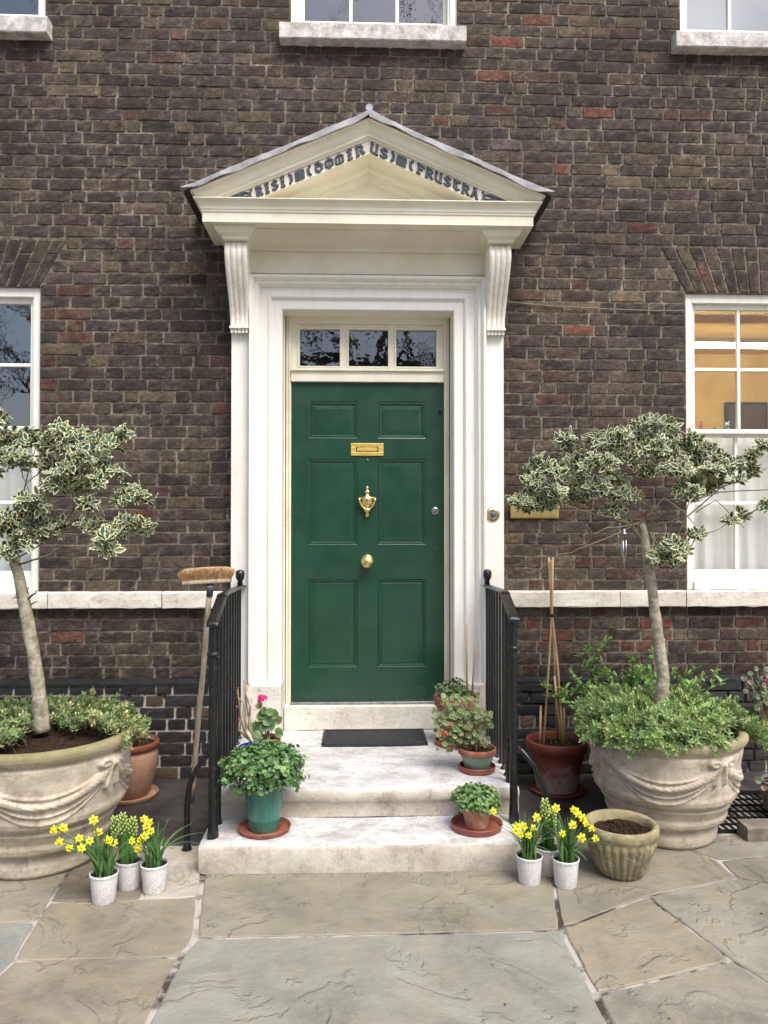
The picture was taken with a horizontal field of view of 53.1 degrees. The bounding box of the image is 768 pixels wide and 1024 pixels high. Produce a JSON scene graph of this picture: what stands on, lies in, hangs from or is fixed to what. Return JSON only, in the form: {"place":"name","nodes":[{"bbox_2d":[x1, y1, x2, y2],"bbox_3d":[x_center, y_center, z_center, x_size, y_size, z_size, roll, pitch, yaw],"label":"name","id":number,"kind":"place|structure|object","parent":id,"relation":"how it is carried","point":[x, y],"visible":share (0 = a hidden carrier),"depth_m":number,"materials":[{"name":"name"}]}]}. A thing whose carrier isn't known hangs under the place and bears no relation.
{"place":"outdoors","nodes":[
{"label":"outdoors","id":0,"kind":"place"},
{"bbox_2d":[0,729,767,1023],"bbox_3d":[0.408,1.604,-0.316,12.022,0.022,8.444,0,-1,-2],"label":"pavement","id":1,"kind":"structure","parent":0,"point":[531,978],"depth_m":2.90,"materials":[{"name":"grey stone"}]},
{"bbox_2d":[0,408,157,880],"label":"potted holly tree","id":2,"kind":"object","parent":1,"relation":"on","point":[64,760],"visible":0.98,"depth_m":3.63,"materials":[{"name":"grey plant"}]},
{"bbox_2d":[26,815,135,905],"bbox_3d":[-1.259,1.470,3.250,0.474,0.362,0.249,0,-1,-2],"label":"daffodil pot","id":3,"kind":"object","parent":1,"relation":"on","point":[103,875],"visible":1,"depth_m":3.24,"materials":[{"name":"ceramic"}]},
{"bbox_2d":[110,812,142,890],"bbox_3d":[-1.131,1.489,3.392,0.133,0.328,0.120,1,-1,-38],"label":"hyacinth pot","id":4,"kind":"object","parent":1,"relation":"on","point":[129,868],"visible":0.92,"depth_m":3.38,"materials":[{"name":"ceramic"}]},
{"bbox_2d":[127,815,206,894],"bbox_3d":[-0.931,1.485,3.328,0.279,0.335,0.322,-1,-1,40],"label":"daffodil pot","id":5,"kind":"object","parent":1,"relation":"on","point":[154,865],"visible":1,"depth_m":3.33,"materials":[{"name":"ceramic"}]},
{"bbox_2d":[181,570,245,850],"bbox_3d":[-0.901,1.006,4.223,0.217,1.314,1.325,0,-1,-2],"label":"iron railing","id":6,"kind":"object","parent":1,"relation":"on","point":[223,624],"visible":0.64,"depth_m":3.78,"materials":[{"name":"black metal"}]},
{"bbox_2d":[177,566,235,803],"bbox_3d":[-0.910,0.927,4.035,0.299,1.301,0.331,0,-1,-2],"label":"broom","id":7,"kind":"object","parent":6,"relation":"attached to","point":[212,574],"visible":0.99,"depth_m":3.94,"materials":[{"name":"brown wood"}]},
{"bbox_2d":[198,729,521,874],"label":"stone steps","id":8,"kind":"structure","parent":1,"relation":"on","point":[363,809],"depth_m":3.81,"materials":[{"name":"white stone"}]},
{"bbox_2d":[236,679,265,748],"bbox_3d":[-0.683,1.138,4.111,0.222,0.490,0.208,0,-1,-2],"label":"potted plant","id":9,"kind":"object","parent":8,"relation":"on","point":[250,729],"visible":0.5,"depth_m":4.11,"materials":[{"name":"brown plant"}]},
{"bbox_2d":[237,817,290,838],"bbox_3d":[-0.574,1.512,3.687,0.254,0.022,0.254,0,-1,-2],"label":"plant saucer","id":10,"kind":"object","parent":8,"relation":"on","point":[245,831],"visible":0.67,"depth_m":3.64,"materials":[{"name":"ceramic"}]},
{"bbox_2d":[217,737,309,833],"bbox_3d":[-0.576,1.300,3.688,0.440,0.428,0.400,0,-1,-2],"label":"potted plant","id":11,"kind":"object","parent":10,"relation":"on","point":[268,764],"visible":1,"depth_m":3.61,"materials":[{"name":"green plant"}]},
{"bbox_2d":[246,694,282,741],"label":"potted plant","id":12,"kind":"object","parent":8,"relation":"on","point":[268,719],"visible":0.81,"depth_m":4.36,"materials":[{"name":"green plant"}]},
{"bbox_2d":[322,728,427,746],"bbox_3d":[-0.060,1.388,4.732,0.632,0.021,0.325,0,-1,-2],"label":"doormat","id":13,"kind":"object","parent":8,"relation":"on","point":[372,737],"visible":1,"depth_m":4.70,"materials":[{"name":"black rubber"}]},
{"bbox_2d":[435,736,454,747],"bbox_3d":[0.434,1.376,4.617,0.260,0.030,0.260,0,-1,-2],"label":"plant saucer","id":14,"kind":"object","parent":8,"relation":"on","point":[438,742],"visible":0.2,"depth_m":4.56,"materials":[{"name":"ceramic"}]},
{"bbox_2d":[434,624,478,742],"bbox_3d":[0.434,1.028,4.622,0.273,0.707,0.272,0,-1,-2],"label":"potted plant","id":15,"kind":"object","parent":14,"relation":"on","point":[457,687],"visible":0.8,"depth_m":4.57,"materials":[{"name":"green plant"}]},
{"bbox_2d":[451,813,502,836],"bbox_3d":[0.447,1.508,3.710,0.250,0.030,0.250,0,-1,-2],"label":"plant saucer","id":16,"kind":"object","parent":8,"relation":"on","point":[459,826],"visible":0.73,"depth_m":3.68,"materials":[{"name":"ceramic"}]},
{"bbox_2d":[448,781,503,829],"bbox_3d":[0.442,1.409,3.707,0.263,0.210,0.264,0,-1,-2],"label":"potted plant","id":17,"kind":"object","parent":16,"relation":"on","point":[476,802],"visible":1,"depth_m":3.66,"materials":[{"name":"green plant"}]},
{"bbox_2d":[459,761,495,775],"bbox_3d":[0.499,1.367,4.114,0.196,0.032,0.196,0,-1,-2],"label":"plant saucer","id":18,"kind":"object","parent":8,"relation":"on","point":[464,770],"visible":0.59,"depth_m":4.04,"materials":[{"name":"ceramic"}]},
{"bbox_2d":[430,692,495,769],"bbox_3d":[0.423,1.166,4.114,0.356,0.415,0.205,0,-1,-2],"label":"potted plant","id":19,"kind":"object","parent":18,"relation":"on","point":[462,726],"visible":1,"depth_m":4.08,"materials":[{"name":"green plant"}]},
{"bbox_2d":[0,0,767,778],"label":"brick house","id":20,"kind":"structure","parent":1,"relation":"on","point":[270,270],"depth_m":4.97,"materials":[{"name":"brick"}]},
{"bbox_2d":[0,446,31,570],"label":"net curtain","id":21,"kind":"object","parent":20,"relation":"hanging from","point":[12,482],"visible":0.21,"depth_m":5.08,"materials":[{"name":"white fabric"}]},
{"bbox_2d":[0,288,39,591],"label":"window","id":22,"kind":"structure","parent":20,"relation":"in","point":[8,296],"depth_m":4.92,"materials":[{"name":"beige paint"}]},
{"bbox_2d":[0,0,52,40],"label":"window","id":23,"kind":"structure","parent":20,"relation":"in","point":[12,26],"depth_m":4.84,"materials":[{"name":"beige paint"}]},
{"bbox_2d":[291,382,443,700],"bbox_3d":[-0.107,0.190,5.027,0.998,2.082,0.140,0,-1,-2],"label":"door","id":24,"kind":"structure","parent":20,"relation":"in","point":[367,611],"depth_m":5.05,"materials":[{"name":"green paint"}]},
{"bbox_2d":[279,0,466,49],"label":"window","id":25,"kind":"structure","parent":20,"relation":"in","point":[297,32],"depth_m":4.93,"materials":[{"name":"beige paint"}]},
{"bbox_2d":[510,505,558,517],"bbox_3d":[0.974,-0.009,4.974,0.313,0.100,0.021,0,-1,-2],"label":"brass plaque","id":26,"kind":"object","parent":20,"relation":"attached to","point":[545,514],"visible":0.58,"depth_m":4.96,"materials":[{"name":"gold metal"}]},
{"bbox_2d":[509,302,685,311],"bbox_3d":[1.392,-1.337,5.011,1.164,0.052,0.010,0,-1,-2],"label":"cable","id":27,"kind":"object","parent":20,"relation":"attached to","point":[595,308],"visible":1,"depth_m":5.01,"materials":[{"name":"brown plastic"}]},
{"bbox_2d":[671,0,767,55],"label":"window","id":28,"kind":"structure","parent":20,"relation":"in","point":[684,41],"depth_m":5.00,"materials":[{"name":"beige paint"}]},
{"bbox_2d":[686,294,767,589],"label":"window","id":29,"kind":"structure","parent":20,"relation":"in","point":[735,578],"depth_m":5.11,"materials":[{"name":"beige paint"}]},
{"bbox_2d":[724,420,729,428],"bbox_3d":[2.301,-0.579,5.158,0.036,0.075,0.034,0,-1,-2],"label":"figurine","id":30,"kind":"object","parent":20,"relation":"on","point":[726,425],"visible":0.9,"depth_m":5.15,"materials":[{"name":"white ceramic"}]},
{"bbox_2d":[693,437,767,569],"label":"net curtain","id":31,"kind":"object","parent":20,"relation":"hanging from","point":[713,550],"visible":0.44,"depth_m":5.25,"materials":[{"name":"white fabric"}]},
{"bbox_2d":[694,338,767,348],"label":"strip light","id":32,"kind":"object","parent":20,"relation":"attached to","point":[760,343],"visible":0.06,"depth_m":6.36,"materials":[{"name":"white"}]},
{"bbox_2d":[724,402,767,437],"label":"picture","id":33,"kind":"object","parent":20,"relation":"attached to","point":[753,415],"visible":0.54,"depth_m":7.64,"materials":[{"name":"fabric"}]},
{"bbox_2d":[482,569,550,823],"bbox_3d":[0.708,1.007,4.347,0.242,1.314,1.190,0,-1,-2],"label":"iron railing","id":34,"kind":"object","parent":1,"relation":"on","point":[503,733],"visible":0.81,"depth_m":4.03,"materials":[{"name":"black metal"}]},
{"bbox_2d":[490,808,557,886],"bbox_3d":[0.632,1.494,3.423,0.312,0.319,0.343,0,-1,-2],"label":"daffodil pot","id":35,"kind":"object","parent":1,"relation":"on","point":[529,860],"visible":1,"depth_m":3.41,"materials":[{"name":"ceramic"}]},
{"bbox_2d":[536,798,557,876],"bbox_3d":[0.751,1.484,3.533,0.121,0.343,0.121,0,-1,-2],"label":"hyacinth pot","id":36,"kind":"object","parent":1,"relation":"on","point":[549,844],"visible":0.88,"depth_m":3.51,"materials":[{"name":"ceramic"}]},
{"bbox_2d":[544,803,615,889],"bbox_3d":[0.863,1.472,3.359,0.236,0.361,0.303,0,-1,-16],"label":"daffodil pot","id":37,"kind":"object","parent":1,"relation":"on","point":[566,859],"visible":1,"depth_m":3.38,"materials":[{"name":"ceramic"}]},
{"bbox_2d":[583,809,659,881],"bbox_3d":[1.089,1.540,3.534,0.339,0.232,0.338,0,-1,-2],"label":"stone bowl","id":38,"kind":"object","parent":1,"relation":"on","point":[633,836],"visible":0.97,"depth_m":3.44,"materials":[{"name":"stone"}]},
{"bbox_2d":[737,819,767,841],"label":"kerb","id":39,"kind":"structure","parent":1,"relation":"on","point":[752,830],"depth_m":3.89,"materials":[{"name":"stone"}]},
{"bbox_2d":[106,772,767,845],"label":"slate paving","id":40,"kind":"structure","parent":0,"point":[164,805],"depth_m":4.34,"materials":[{"name":"black stone"}]},
{"bbox_2d":[118,784,158,804],"bbox_3d":[-1.494,1.654,4.515,0.330,0.022,0.330,0,-1,-2],"label":"plant saucer","id":41,"kind":"object","parent":40,"relation":"on","point":[152,792],"visible":0.33,"depth_m":4.44,"materials":[{"name":"ceramic"}]},
{"bbox_2d":[119,699,159,799],"bbox_3d":[-1.494,1.374,4.520,0.338,0.566,0.338,0,-1,-2],"label":"potted plant","id":42,"kind":"object","parent":41,"relation":"on","point":[143,757],"visible":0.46,"depth_m":4.42,"materials":[{"name":"orange plant"}]},
{"bbox_2d":[529,780,584,798],"bbox_3d":[1.035,1.655,4.604,0.330,0.022,0.330,0,-1,-2],"label":"plant saucer","id":43,"kind":"object","parent":40,"relation":"on","point":[580,791],"visible":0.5,"depth_m":4.53,"materials":[{"name":"red ceramic"}]},
{"bbox_2d":[526,557,587,794],"bbox_3d":[1.035,0.966,4.614,0.363,1.386,0.363,0,-1,-2],"label":"potted plant","id":44,"kind":"object","parent":43,"relation":"on","point":[557,756],"visible":0.91,"depth_m":4.52,"materials":[{"name":"ceramic"}]},
{"bbox_2d":[539,635,729,709],"bbox_3d":[1.457,1.196,4.548,1.129,0.942,0.436,0,-1,-2],"label":"shrub","id":45,"kind":"object","parent":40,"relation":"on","point":[631,678],"visible":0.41,"depth_m":4.52,"materials":[{"name":"green plant"}]},
{"bbox_2d":[505,412,767,849],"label":"potted holly tree","id":46,"kind":"object","parent":40,"relation":"on","point":[665,758],"visible":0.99,"depth_m":3.91,"materials":[{"name":"green plant"}]},
{"bbox_2d":[620,528,627,565],"bbox_3d":[1.222,0.163,3.913,0.035,0.228,0.036,0,-1,-2],"label":"wind chime","id":47,"kind":"object","parent":46,"relation":"hanging from","point":[622,544],"visible":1,"depth_m":3.91,"materials":[{"name":"silver metal"}]},
{"bbox_2d":[717,790,767,833],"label":"metal grille","id":48,"kind":"object","parent":40,"relation":"in","point":[740,799],"visible":0.23,"depth_m":4.28,"materials":[{"name":"black metal"}]},
{"bbox_2d":[741,666,767,809],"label":"potted plant","id":49,"kind":"object","parent":48,"relation":"on","point":[758,696],"visible":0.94,"depth_m":4.18,"materials":[{"name":"green plant"}]}
]}

